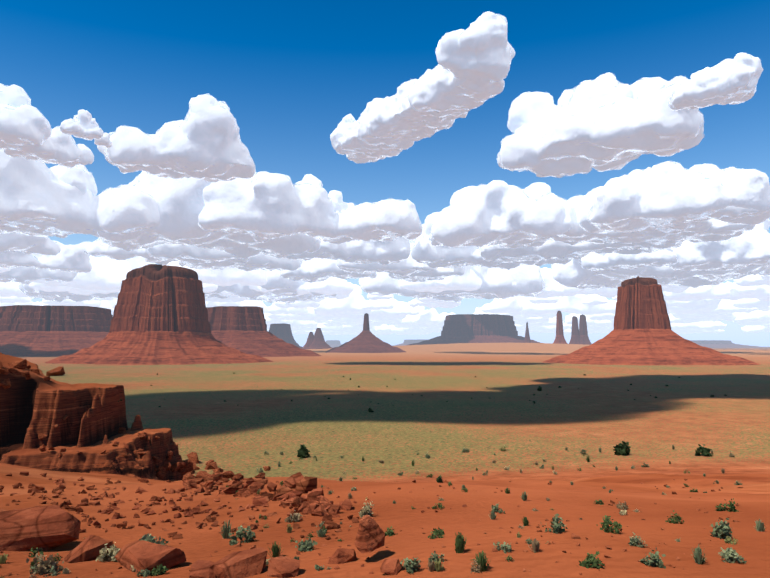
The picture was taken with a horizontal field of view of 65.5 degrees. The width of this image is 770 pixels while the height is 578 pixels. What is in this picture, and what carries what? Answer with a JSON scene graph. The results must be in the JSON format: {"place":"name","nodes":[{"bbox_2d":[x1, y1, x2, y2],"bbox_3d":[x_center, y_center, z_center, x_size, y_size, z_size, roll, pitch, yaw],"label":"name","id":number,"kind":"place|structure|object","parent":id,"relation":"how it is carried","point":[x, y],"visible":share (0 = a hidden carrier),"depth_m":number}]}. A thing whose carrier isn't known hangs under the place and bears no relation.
{"place":"outdoors","nodes":[
{"label":"outdoors","id":0,"kind":"place"},
{"bbox_2d":[0,253,77,283],"bbox_3d":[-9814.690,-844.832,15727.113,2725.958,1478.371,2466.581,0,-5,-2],"label":"cloud","id":1,"kind":"structure","parent":0,"point":[23,274],"depth_m":15791.30},
{"bbox_2d":[0,83,93,167],"bbox_3d":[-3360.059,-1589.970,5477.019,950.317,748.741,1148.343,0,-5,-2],"label":"cloud","id":2,"kind":"structure","parent":0,"point":[27,132],"depth_m":5373.76},
{"bbox_2d":[0,165,98,235],"bbox_3d":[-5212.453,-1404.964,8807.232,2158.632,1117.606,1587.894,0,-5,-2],"label":"cloud","id":3,"kind":"structure","parent":0,"point":[81,178],"depth_m":8712.22},
{"bbox_2d":[60,109,111,147],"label":"cloud","id":4,"kind":"structure","parent":0,"point":[83,124],"depth_m":5058.41},
{"bbox_2d":[18,241,154,301],"bbox_3d":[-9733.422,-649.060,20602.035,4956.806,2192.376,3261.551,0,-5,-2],"label":"cloud","id":5,"kind":"structure","parent":0,"point":[134,263],"depth_m":20193.68},
{"bbox_2d":[97,93,255,181],"bbox_3d":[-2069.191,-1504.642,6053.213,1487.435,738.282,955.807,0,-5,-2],"label":"cloud","id":6,"kind":"structure","parent":0,"point":[202,140],"depth_m":5723.72},
{"bbox_2d":[97,171,320,258],"bbox_3d":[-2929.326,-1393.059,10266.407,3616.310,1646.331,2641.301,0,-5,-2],"label":"cloud","id":7,"kind":"structure","parent":0,"point":[181,203],"depth_m":9434.96},
{"bbox_2d":[203,260,337,303],"bbox_3d":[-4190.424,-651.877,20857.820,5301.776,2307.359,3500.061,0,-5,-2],"label":"cloud","id":8,"kind":"structure","parent":0,"point":[279,283],"depth_m":19814.82},
{"bbox_2d":[286,190,410,264],"bbox_3d":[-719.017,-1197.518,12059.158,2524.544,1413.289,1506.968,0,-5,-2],"label":"cloud","id":9,"kind":"structure","parent":0,"point":[397,250],"depth_m":11590.31},
{"bbox_2d":[0,343,769,577],"bbox_3d":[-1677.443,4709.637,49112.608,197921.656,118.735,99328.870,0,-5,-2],"label":"ground","id":10,"kind":"structure","parent":0,"point":[685,414],"depth_m":329.30},
{"bbox_2d":[0,305,112,355],"bbox_3d":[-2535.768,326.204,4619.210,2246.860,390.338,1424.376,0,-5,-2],"label":"mesa","id":11,"kind":"structure","parent":10,"relation":"on","point":[36,330],"depth_m":4374.35},
{"bbox_2d":[0,505,185,572],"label":"boulders","id":12,"kind":"object","parent":10,"relation":"on","point":[42,527],"visible":0.75,"depth_m":7.53},
{"bbox_2d":[44,264,273,364],"bbox_3d":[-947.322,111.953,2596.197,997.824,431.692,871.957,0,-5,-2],"label":"butte","id":13,"kind":"object","parent":10,"relation":"on","point":[160,315],"visible":1,"depth_m":2441.59},
{"bbox_2d":[207,306,320,356],"bbox_3d":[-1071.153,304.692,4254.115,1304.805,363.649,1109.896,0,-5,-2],"label":"mesa","id":14,"kind":"structure","parent":10,"relation":"on","point":[242,329],"depth_m":4085.12},
{"bbox_2d":[269,323,302,347],"bbox_3d":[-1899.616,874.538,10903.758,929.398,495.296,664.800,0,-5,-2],"label":"butte","id":15,"kind":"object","parent":10,"relation":"on","point":[282,331],"visible":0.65,"depth_m":10798.44},
{"bbox_2d":[301,332,313,348],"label":"spire","id":16,"kind":"structure","parent":10,"relation":"on","point":[310,338],"depth_m":8886.83},
{"bbox_2d":[307,328,331,348],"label":"butte","id":17,"kind":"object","parent":10,"relation":"on","point":[318,342],"depth_m":8858.34},
{"bbox_2d":[326,340,341,346],"bbox_3d":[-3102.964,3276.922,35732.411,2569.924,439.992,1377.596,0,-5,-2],"label":"mesa","id":18,"kind":"structure","parent":10,"relation":"on","point":[333,343],"depth_m":35565.98},
{"bbox_2d":[326,313,405,352],"bbox_3d":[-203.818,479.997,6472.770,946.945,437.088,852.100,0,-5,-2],"label":"spire","id":19,"kind":"structure","parent":10,"relation":"on","point":[365,340],"depth_m":6277.12},
{"bbox_2d":[0,359,742,577],"bbox_3d":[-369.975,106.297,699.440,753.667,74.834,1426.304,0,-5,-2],"label":"rubble","id":20,"kind":"object","parent":10,"relation":"on","point":[315,502],"visible":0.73,"depth_m":14.57},
{"bbox_2d":[0,445,765,577],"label":"bushes","id":21,"kind":"object","parent":10,"relation":"on","point":[729,555],"visible":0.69,"depth_m":6.55},
{"bbox_2d":[392,339,424,345],"bbox_3d":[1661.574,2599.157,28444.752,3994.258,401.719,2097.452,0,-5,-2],"label":"mesa","id":22,"kind":"structure","parent":10,"relation":"on","point":[406,342],"depth_m":28139.63},
{"bbox_2d":[99,372,726,482],"bbox_3d":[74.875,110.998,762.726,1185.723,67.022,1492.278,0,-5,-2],"label":"juniper shrubs","id":23,"kind":"object","parent":10,"relation":"on","point":[622,448],"visible":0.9,"depth_m":380.67},
{"bbox_2d":[409,314,539,344],"bbox_3d":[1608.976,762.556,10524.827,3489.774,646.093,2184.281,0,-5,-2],"label":"mesa","id":24,"kind":"structure","parent":10,"relation":"on","point":[478,328],"depth_m":10196.98},
{"bbox_2d":[524,322,530,342],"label":"spire","id":25,"kind":"structure","parent":10,"relation":"on","point":[527,338],"depth_m":9630.77},
{"bbox_2d":[553,311,567,343],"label":"spire","id":26,"kind":"structure","parent":10,"relation":"on","point":[559,338],"depth_m":9239.90},
{"bbox_2d":[569,316,579,343],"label":"spire","id":27,"kind":"structure","parent":10,"relation":"on","point":[575,338],"depth_m":9246.01},
{"bbox_2d":[579,314,591,344],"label":"spire","id":28,"kind":"structure","parent":10,"relation":"on","point":[583,336],"depth_m":9242.10},
{"bbox_2d":[542,276,760,365],"bbox_3d":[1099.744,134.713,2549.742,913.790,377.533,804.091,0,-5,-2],"label":"butte","id":29,"kind":"object","parent":10,"relation":"on","point":[642,333],"visible":1,"depth_m":2411.76},
{"bbox_2d":[690,340,769,347],"bbox_3d":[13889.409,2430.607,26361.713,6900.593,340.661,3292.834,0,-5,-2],"label":"mesa","id":30,"kind":"structure","parent":10,"relation":"on","point":[717,343],"depth_m":25596.33},
{"bbox_2d":[0,149,769,282],"bbox_3d":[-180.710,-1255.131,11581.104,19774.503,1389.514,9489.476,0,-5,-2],"label":"cloud","id":31,"kind":"structure","parent":0,"point":[632,210],"depth_m":9146.77},
{"bbox_2d":[0,256,769,309],"bbox_3d":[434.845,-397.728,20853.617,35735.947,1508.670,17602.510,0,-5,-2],"label":"cloud","id":32,"kind":"structure","parent":0,"point":[105,275],"depth_m":19676.19},
{"bbox_2d":[0,282,769,326],"bbox_3d":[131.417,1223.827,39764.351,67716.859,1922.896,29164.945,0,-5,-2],"label":"cloud","id":33,"kind":"structure","parent":0,"point":[349,311],"depth_m":34290.16},
{"bbox_2d":[0,0,769,346],"label":"sky","id":34,"kind":"structure","parent":0,"point":[288,72]},
{"bbox_2d":[330,11,514,162],"bbox_3d":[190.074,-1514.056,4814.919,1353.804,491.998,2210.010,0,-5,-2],"label":"cloud","id":35,"kind":"structure","parent":0,"point":[471,70],"depth_m":4351.09},
{"bbox_2d":[359,223,546,301],"bbox_3d":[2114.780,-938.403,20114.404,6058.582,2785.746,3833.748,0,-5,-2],"label":"cloud","id":36,"kind":"structure","parent":0,"point":[521,280],"depth_m":18547.73},
{"bbox_2d":[267,321,769,334],"bbox_3d":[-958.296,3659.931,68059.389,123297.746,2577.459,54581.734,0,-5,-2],"label":"cloud","id":37,"kind":"structure","parent":0,"point":[716,327],"depth_m":66646.80},
{"bbox_2d":[430,180,611,248],"bbox_3d":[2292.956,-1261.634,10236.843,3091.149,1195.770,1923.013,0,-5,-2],"label":"cloud","id":38,"kind":"structure","parent":0,"point":[501,213],"depth_m":9674.87},
{"bbox_2d":[497,72,703,177],"bbox_3d":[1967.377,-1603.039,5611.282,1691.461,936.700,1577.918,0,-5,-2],"label":"cloud","id":39,"kind":"structure","parent":0,"point":[608,121],"depth_m":5438.13},
{"bbox_2d":[551,218,769,289],"bbox_3d":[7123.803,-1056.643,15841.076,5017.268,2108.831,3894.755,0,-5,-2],"label":"cloud","id":40,"kind":"structure","parent":0,"point":[573,273],"depth_m":15390.15},
{"bbox_2d":[663,193,757,223],"bbox_3d":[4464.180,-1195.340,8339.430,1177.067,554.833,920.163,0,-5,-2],"label":"cloud","id":41,"kind":"structure","parent":0,"point":[731,212],"depth_m":7983.50},
{"bbox_2d":[668,52,763,110],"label":"cloud","id":42,"kind":"structure","parent":0,"point":[730,81],"depth_m":4203.71}
]}

